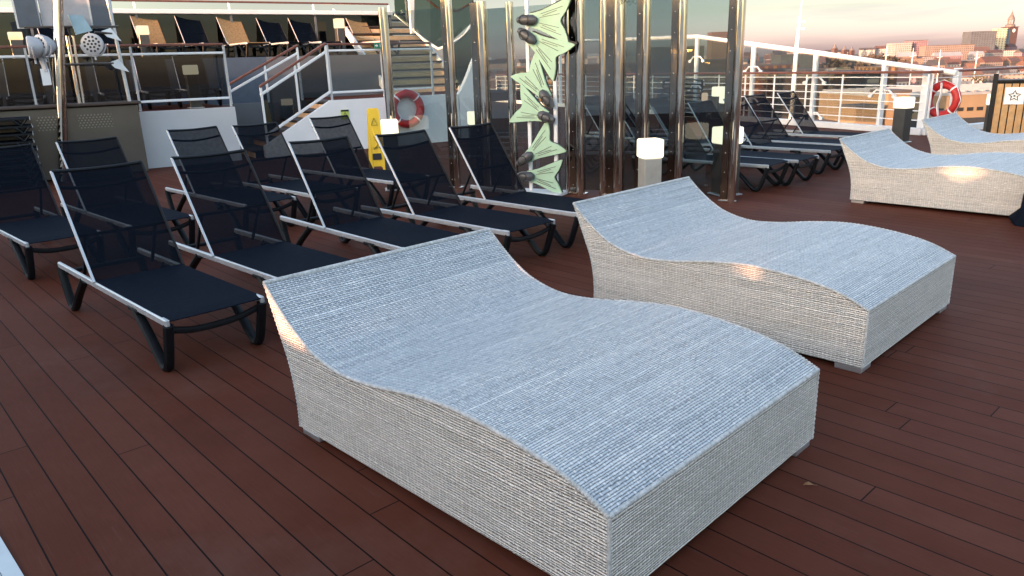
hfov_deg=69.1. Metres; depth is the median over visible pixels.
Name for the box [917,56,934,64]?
building
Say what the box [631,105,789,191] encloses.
sun lounger
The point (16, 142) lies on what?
stacked lounger
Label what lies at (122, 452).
deck
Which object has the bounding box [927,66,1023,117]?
railing
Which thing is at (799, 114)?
sun lounger
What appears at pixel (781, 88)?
building
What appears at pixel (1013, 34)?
church tower
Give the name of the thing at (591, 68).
building
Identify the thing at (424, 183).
sun lounger
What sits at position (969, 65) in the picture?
building
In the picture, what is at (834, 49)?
church spire
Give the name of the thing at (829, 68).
building
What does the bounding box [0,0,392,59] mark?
window front
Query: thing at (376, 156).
caution sign
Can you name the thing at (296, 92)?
banister
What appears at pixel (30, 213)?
sun lounger
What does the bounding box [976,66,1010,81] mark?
building
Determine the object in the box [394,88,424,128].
lifebuoy
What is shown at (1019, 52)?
building
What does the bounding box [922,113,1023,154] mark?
woven daybed
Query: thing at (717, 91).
lamp bollard
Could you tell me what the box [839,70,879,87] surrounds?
building
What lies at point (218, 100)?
sun lounger
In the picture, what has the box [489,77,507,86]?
building
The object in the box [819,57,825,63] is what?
building
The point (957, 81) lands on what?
stanchion
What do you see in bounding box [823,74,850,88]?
building
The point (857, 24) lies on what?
sky
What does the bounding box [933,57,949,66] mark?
building
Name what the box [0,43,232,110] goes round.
balustrade
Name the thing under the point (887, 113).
building
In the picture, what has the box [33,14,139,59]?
window pane
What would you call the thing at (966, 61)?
building
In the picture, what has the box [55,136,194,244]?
sun lounger
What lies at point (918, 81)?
building
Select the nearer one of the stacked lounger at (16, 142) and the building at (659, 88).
the stacked lounger at (16, 142)
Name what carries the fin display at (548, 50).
on the deck
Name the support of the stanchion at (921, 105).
on the deck
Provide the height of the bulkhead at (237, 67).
1.150 m
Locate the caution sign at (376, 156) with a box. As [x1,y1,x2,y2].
[367,108,384,169]
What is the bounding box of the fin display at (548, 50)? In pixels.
[509,0,577,195]
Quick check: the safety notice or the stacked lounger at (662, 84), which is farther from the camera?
the stacked lounger at (662, 84)
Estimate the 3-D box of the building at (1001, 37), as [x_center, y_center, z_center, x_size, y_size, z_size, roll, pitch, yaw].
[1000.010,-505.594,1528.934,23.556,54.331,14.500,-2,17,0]
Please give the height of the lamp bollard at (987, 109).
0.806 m
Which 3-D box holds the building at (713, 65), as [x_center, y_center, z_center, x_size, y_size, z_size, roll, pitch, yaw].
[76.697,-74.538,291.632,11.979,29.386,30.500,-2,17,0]
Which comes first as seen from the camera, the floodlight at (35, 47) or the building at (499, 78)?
the floodlight at (35, 47)
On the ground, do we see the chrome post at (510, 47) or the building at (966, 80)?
the building at (966, 80)
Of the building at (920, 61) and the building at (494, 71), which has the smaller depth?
the building at (920, 61)
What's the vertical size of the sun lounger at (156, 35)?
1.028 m
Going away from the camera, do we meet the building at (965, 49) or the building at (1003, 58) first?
the building at (1003, 58)
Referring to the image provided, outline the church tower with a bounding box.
[1001,10,1018,44]
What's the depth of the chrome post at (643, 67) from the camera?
8.58 m
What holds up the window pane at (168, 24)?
in the window front at (322, 24)
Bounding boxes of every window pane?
[0,13,30,58]
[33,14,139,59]
[137,14,234,57]
[232,15,317,56]
[316,15,390,54]
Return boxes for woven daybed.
[262,228,819,575]
[572,176,955,373]
[839,128,1023,215]
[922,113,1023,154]
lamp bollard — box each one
[7,32,24,58]
[135,25,151,55]
[187,97,204,108]
[333,18,346,54]
[380,119,400,190]
[467,111,474,124]
[637,138,663,187]
[701,93,707,100]
[707,126,743,196]
[712,86,724,112]
[719,93,724,119]
[892,97,914,142]
[983,94,990,130]
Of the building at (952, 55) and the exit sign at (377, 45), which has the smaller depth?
the exit sign at (377, 45)
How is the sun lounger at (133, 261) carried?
on the deck
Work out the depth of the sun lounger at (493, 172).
7.45 m
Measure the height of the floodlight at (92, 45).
0.412 m
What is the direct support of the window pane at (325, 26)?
in the window front at (322, 24)
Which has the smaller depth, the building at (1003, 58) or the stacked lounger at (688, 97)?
the stacked lounger at (688, 97)
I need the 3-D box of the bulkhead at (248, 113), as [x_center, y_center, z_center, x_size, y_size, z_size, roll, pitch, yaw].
[-5.084,-3.496,16.012,2.283,1.000,0.100,-12,20,-31]
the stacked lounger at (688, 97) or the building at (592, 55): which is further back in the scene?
the building at (592, 55)
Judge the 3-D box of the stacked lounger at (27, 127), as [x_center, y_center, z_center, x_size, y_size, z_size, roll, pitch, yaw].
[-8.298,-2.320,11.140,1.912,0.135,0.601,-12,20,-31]
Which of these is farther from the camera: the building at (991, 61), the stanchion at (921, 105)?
the building at (991, 61)
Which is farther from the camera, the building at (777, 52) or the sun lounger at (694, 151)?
the building at (777, 52)
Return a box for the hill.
[394,48,1023,93]
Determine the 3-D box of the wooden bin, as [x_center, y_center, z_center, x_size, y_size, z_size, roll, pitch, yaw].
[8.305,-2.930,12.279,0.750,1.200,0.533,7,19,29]
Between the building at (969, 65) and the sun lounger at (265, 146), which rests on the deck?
the sun lounger at (265, 146)
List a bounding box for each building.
[489,60,506,70]
[489,69,502,77]
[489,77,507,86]
[489,81,501,89]
[497,70,515,77]
[515,66,552,101]
[517,59,530,65]
[558,64,598,102]
[585,58,596,63]
[587,53,598,63]
[625,62,657,101]
[626,56,635,62]
[650,46,704,79]
[657,79,669,97]
[685,58,725,108]
[707,32,727,58]
[741,63,799,110]
[743,57,749,63]
[744,52,757,62]
[764,55,770,62]
[770,51,786,54]
[770,54,813,67]
[775,68,825,118]
[814,119,834,121]
[818,83,991,127]
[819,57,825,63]
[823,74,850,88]
[824,67,836,70]
[838,103,877,124]
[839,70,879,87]
[854,66,897,86]
[859,47,874,56]
[870,89,911,125]
[875,46,885,55]
[886,43,911,55]
[896,52,916,58]
[896,74,910,86]
[898,70,922,83]
[900,58,923,64]
[901,61,918,64]
[904,40,927,57]
[916,78,946,84]
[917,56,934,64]
[918,44,974,59]
[925,59,944,73]
[931,52,962,59]
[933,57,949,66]
[942,67,966,80]
[947,58,960,66]
[950,71,982,83]
[961,31,996,49]
[961,60,975,66]
[964,62,979,68]
[967,51,984,59]
[974,46,989,50]
[975,56,1003,66]
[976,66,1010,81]
[984,50,1002,56]
[992,28,1007,49]
[1000,56,1015,60]
[1002,50,1015,55]
[1002,73,1023,78]
[1003,57,1020,65]
[1005,44,1016,49]
[1006,29,1010,43]
[1007,66,1016,72]
[1013,49,1023,55]
[1016,60,1023,72]
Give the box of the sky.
[0,0,1023,68]
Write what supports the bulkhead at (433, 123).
on the deck
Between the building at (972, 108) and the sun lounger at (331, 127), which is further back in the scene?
the building at (972, 108)
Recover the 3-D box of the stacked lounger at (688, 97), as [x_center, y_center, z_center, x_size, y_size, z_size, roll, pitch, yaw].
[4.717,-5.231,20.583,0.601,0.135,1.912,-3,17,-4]
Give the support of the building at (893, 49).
on the hill
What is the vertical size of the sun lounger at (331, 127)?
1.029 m
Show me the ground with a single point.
(759, 58)
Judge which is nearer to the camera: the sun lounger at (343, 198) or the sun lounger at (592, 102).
the sun lounger at (343, 198)
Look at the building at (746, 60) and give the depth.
1130.63 m
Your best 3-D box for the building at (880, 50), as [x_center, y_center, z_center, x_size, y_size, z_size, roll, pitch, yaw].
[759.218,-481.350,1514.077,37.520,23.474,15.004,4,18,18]
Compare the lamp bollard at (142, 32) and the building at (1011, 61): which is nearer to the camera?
the lamp bollard at (142, 32)
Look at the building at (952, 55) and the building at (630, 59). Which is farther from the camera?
the building at (630, 59)
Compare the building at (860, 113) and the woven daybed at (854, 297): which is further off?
the building at (860, 113)
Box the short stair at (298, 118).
[240,99,328,147]
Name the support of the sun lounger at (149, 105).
on the terrace floor
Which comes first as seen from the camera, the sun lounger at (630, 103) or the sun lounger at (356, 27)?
the sun lounger at (630, 103)
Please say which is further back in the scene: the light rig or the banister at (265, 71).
the banister at (265, 71)
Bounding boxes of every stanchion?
[916,70,931,127]
[949,68,962,112]
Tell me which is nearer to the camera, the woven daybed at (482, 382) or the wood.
the woven daybed at (482, 382)
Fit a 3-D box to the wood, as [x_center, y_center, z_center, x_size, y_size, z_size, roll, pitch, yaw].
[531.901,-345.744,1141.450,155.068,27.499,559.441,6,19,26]
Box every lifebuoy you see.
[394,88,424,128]
[927,80,961,116]
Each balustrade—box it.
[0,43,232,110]
[326,42,434,99]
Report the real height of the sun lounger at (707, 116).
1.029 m
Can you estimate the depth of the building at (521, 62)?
1362.89 m
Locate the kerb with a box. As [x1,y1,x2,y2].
[496,100,983,134]
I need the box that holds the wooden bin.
[985,74,1023,133]
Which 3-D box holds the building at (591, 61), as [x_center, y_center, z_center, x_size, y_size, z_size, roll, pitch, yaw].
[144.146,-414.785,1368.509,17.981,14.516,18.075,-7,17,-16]
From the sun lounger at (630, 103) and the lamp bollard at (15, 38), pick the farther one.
the lamp bollard at (15, 38)
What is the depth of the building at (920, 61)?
1050.64 m
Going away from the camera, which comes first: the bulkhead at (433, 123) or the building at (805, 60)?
the bulkhead at (433, 123)
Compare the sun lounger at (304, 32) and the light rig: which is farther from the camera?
the sun lounger at (304, 32)
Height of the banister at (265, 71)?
2.153 m
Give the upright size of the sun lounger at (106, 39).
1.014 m
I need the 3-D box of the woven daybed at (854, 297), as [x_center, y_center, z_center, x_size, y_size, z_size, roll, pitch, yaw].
[1.605,-0.220,4.872,1.417,0.698,1.965,-18,23,-42]
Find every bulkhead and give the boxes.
[32,57,268,105]
[139,107,240,168]
[222,102,321,148]
[266,54,382,96]
[282,94,459,152]
[456,58,473,125]
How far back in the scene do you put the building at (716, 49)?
850.03 m
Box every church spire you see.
[831,44,837,59]
[841,46,847,54]
[848,47,854,54]
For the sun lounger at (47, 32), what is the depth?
16.16 m
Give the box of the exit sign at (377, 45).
[374,43,380,48]
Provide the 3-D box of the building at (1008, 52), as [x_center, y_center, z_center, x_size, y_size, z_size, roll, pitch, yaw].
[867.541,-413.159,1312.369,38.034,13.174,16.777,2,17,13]
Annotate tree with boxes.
[972,73,987,83]
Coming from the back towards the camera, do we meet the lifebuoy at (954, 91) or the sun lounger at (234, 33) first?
the sun lounger at (234, 33)
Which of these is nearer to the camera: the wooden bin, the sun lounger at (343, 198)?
the sun lounger at (343, 198)
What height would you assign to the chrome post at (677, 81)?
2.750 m
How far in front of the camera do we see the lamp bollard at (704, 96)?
17.92 m
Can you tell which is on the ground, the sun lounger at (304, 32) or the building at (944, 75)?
the building at (944, 75)
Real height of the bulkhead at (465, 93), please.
1.770 m
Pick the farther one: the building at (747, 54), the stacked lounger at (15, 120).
the building at (747, 54)
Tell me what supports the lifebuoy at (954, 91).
hanging from the railing at (976, 69)
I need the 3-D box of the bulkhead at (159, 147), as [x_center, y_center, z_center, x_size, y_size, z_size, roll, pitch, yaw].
[-11.855,-1.538,10.247,15.697,1.000,0.120,-12,20,-31]
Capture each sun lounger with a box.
[0,143,78,279]
[2,58,38,103]
[37,20,85,57]
[50,160,265,371]
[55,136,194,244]
[89,28,137,56]
[130,15,184,55]
[133,57,182,109]
[165,126,296,226]
[170,149,350,290]
[174,15,228,57]
[177,96,221,105]
[216,17,270,56]
[232,122,316,223]
[256,18,310,55]
[279,136,458,254]
[288,19,342,54]
[309,115,400,206]
[346,19,399,53]
[375,129,556,255]
[442,122,584,247]
[585,95,666,151]
[596,95,708,152]
[629,96,755,154]
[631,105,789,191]
[665,100,818,185]
[703,97,844,173]
[741,94,846,165]
[761,91,862,151]
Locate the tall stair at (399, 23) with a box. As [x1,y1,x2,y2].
[333,9,459,93]
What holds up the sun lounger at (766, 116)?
on the deck
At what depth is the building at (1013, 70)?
783.84 m
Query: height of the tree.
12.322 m
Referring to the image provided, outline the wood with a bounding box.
[819,53,910,68]
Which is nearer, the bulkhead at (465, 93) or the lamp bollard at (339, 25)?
the bulkhead at (465, 93)
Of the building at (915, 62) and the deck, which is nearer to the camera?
the deck
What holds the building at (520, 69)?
on the ground
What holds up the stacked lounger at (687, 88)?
on the stacked lounger at (685, 93)
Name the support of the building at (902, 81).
on the ground
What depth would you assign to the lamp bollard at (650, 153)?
7.74 m
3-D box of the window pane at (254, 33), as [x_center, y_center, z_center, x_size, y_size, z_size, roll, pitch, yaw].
[-5.994,-6.397,18.906,2.053,1.030,0.014,-12,20,-31]
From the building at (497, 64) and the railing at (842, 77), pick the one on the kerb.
the railing at (842, 77)
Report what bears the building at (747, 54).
on the hill
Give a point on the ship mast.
(795, 59)
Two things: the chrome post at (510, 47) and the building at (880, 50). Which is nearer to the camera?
the chrome post at (510, 47)
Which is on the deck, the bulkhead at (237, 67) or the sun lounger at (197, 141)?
the sun lounger at (197, 141)
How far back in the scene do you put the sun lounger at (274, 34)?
18.57 m
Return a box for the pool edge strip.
[0,537,23,575]
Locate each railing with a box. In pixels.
[494,71,931,128]
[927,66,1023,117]
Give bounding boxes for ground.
[395,54,992,101]
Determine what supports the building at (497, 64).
on the hill
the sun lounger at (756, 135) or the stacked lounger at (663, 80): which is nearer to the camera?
the sun lounger at (756, 135)
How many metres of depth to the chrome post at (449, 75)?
9.76 m
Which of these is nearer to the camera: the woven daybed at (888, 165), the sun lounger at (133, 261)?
the sun lounger at (133, 261)
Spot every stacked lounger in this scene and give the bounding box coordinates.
[0,116,29,125]
[0,124,32,133]
[0,131,33,141]
[0,138,34,144]
[661,83,704,88]
[661,92,701,96]
[662,79,703,83]
[662,87,703,92]
[663,96,700,98]
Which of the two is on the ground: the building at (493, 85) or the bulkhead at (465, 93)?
the building at (493, 85)
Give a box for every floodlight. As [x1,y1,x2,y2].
[26,36,43,63]
[34,34,55,61]
[80,33,105,59]
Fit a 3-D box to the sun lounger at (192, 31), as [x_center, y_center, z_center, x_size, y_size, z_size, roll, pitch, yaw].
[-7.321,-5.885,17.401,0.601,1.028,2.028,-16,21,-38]
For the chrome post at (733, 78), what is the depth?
8.20 m
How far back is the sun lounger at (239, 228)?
5.58 m
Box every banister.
[229,45,300,103]
[259,43,330,127]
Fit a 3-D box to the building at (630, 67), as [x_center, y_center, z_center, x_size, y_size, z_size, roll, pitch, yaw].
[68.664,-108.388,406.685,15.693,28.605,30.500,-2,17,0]
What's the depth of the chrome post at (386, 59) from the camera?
10.10 m
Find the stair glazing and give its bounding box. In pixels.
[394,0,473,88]
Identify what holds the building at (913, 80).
on the ground
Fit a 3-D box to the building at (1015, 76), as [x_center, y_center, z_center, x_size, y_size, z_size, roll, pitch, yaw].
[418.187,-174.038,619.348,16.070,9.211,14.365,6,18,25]
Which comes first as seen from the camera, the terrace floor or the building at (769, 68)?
the terrace floor
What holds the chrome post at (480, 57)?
on the deck
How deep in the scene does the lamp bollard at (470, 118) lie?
13.45 m
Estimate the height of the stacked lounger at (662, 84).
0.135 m
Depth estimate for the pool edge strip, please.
2.54 m
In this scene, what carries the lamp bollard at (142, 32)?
on the upper terrace floor
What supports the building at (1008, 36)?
on the hill
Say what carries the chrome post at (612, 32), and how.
on the deck
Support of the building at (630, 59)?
on the hill
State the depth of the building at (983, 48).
1330.00 m
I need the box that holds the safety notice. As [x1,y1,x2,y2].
[341,109,348,116]
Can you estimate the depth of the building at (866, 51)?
1505.38 m
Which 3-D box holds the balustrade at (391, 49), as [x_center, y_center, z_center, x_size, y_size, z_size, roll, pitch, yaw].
[-2.704,-4.543,15.522,2.331,1.112,0.070,-12,20,-31]
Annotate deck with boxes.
[0,102,1023,575]
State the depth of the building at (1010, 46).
1533.35 m
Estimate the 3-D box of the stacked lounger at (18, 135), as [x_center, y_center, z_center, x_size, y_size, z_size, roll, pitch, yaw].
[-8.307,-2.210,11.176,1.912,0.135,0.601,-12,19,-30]
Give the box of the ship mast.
[789,0,804,118]
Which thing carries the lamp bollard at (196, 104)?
on the terrace floor
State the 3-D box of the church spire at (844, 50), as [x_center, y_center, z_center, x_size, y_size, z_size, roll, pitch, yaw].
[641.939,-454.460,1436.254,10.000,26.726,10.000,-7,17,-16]
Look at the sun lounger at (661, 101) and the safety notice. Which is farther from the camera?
the safety notice
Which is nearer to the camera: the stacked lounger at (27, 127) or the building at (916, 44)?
the stacked lounger at (27, 127)
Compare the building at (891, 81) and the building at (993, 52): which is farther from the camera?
the building at (993, 52)
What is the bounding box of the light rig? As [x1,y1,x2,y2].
[11,0,130,168]
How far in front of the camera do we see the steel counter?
12.29 m
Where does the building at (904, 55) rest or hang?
on the hill
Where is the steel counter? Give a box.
[0,100,148,180]
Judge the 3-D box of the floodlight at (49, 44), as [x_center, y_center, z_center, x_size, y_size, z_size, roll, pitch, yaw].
[-7.285,-3.747,11.623,0.397,0.412,0.216,6,18,24]
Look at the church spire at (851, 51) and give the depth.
1432.96 m
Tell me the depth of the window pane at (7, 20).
15.94 m
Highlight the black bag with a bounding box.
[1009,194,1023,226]
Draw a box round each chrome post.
[378,7,395,118]
[440,0,463,188]
[469,1,490,124]
[505,2,517,172]
[564,0,587,194]
[599,0,625,195]
[634,0,650,187]
[667,0,687,180]
[718,0,746,202]
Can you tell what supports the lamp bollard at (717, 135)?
on the deck
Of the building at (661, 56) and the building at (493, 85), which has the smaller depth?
the building at (661, 56)
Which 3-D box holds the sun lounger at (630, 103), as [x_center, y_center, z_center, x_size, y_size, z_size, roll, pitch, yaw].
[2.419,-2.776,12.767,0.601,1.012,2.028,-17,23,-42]
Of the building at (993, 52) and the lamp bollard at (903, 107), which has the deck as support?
the lamp bollard at (903, 107)
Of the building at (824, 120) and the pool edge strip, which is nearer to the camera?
the pool edge strip
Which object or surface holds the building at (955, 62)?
on the hill
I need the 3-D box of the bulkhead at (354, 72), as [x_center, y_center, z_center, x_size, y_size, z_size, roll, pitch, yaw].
[-4.452,-5.003,17.916,2.822,1.150,0.100,-12,20,-31]
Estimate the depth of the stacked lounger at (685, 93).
20.36 m
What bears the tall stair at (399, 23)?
on the terrace floor
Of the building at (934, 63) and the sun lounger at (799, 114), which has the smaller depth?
the sun lounger at (799, 114)
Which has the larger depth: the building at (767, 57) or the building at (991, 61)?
the building at (767, 57)
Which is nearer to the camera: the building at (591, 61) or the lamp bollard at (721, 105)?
the lamp bollard at (721, 105)
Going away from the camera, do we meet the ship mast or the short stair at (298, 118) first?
the short stair at (298, 118)
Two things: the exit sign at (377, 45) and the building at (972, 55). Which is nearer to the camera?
the exit sign at (377, 45)
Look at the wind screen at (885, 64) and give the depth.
17.51 m
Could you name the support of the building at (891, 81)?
on the ground
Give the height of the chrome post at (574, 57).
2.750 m
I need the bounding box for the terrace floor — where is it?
[139,90,520,111]
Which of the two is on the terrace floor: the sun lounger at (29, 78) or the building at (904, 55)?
the sun lounger at (29, 78)
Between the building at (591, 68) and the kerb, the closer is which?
the kerb
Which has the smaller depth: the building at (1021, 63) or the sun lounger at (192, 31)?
the sun lounger at (192, 31)
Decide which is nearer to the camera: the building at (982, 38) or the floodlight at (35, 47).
the floodlight at (35, 47)
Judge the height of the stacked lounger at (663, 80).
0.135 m
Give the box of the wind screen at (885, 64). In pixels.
[559,34,958,124]
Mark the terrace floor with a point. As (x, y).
(498, 95)
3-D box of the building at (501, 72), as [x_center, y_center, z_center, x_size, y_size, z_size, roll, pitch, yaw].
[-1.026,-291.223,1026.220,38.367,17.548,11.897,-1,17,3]
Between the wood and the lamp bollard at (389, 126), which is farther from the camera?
the wood

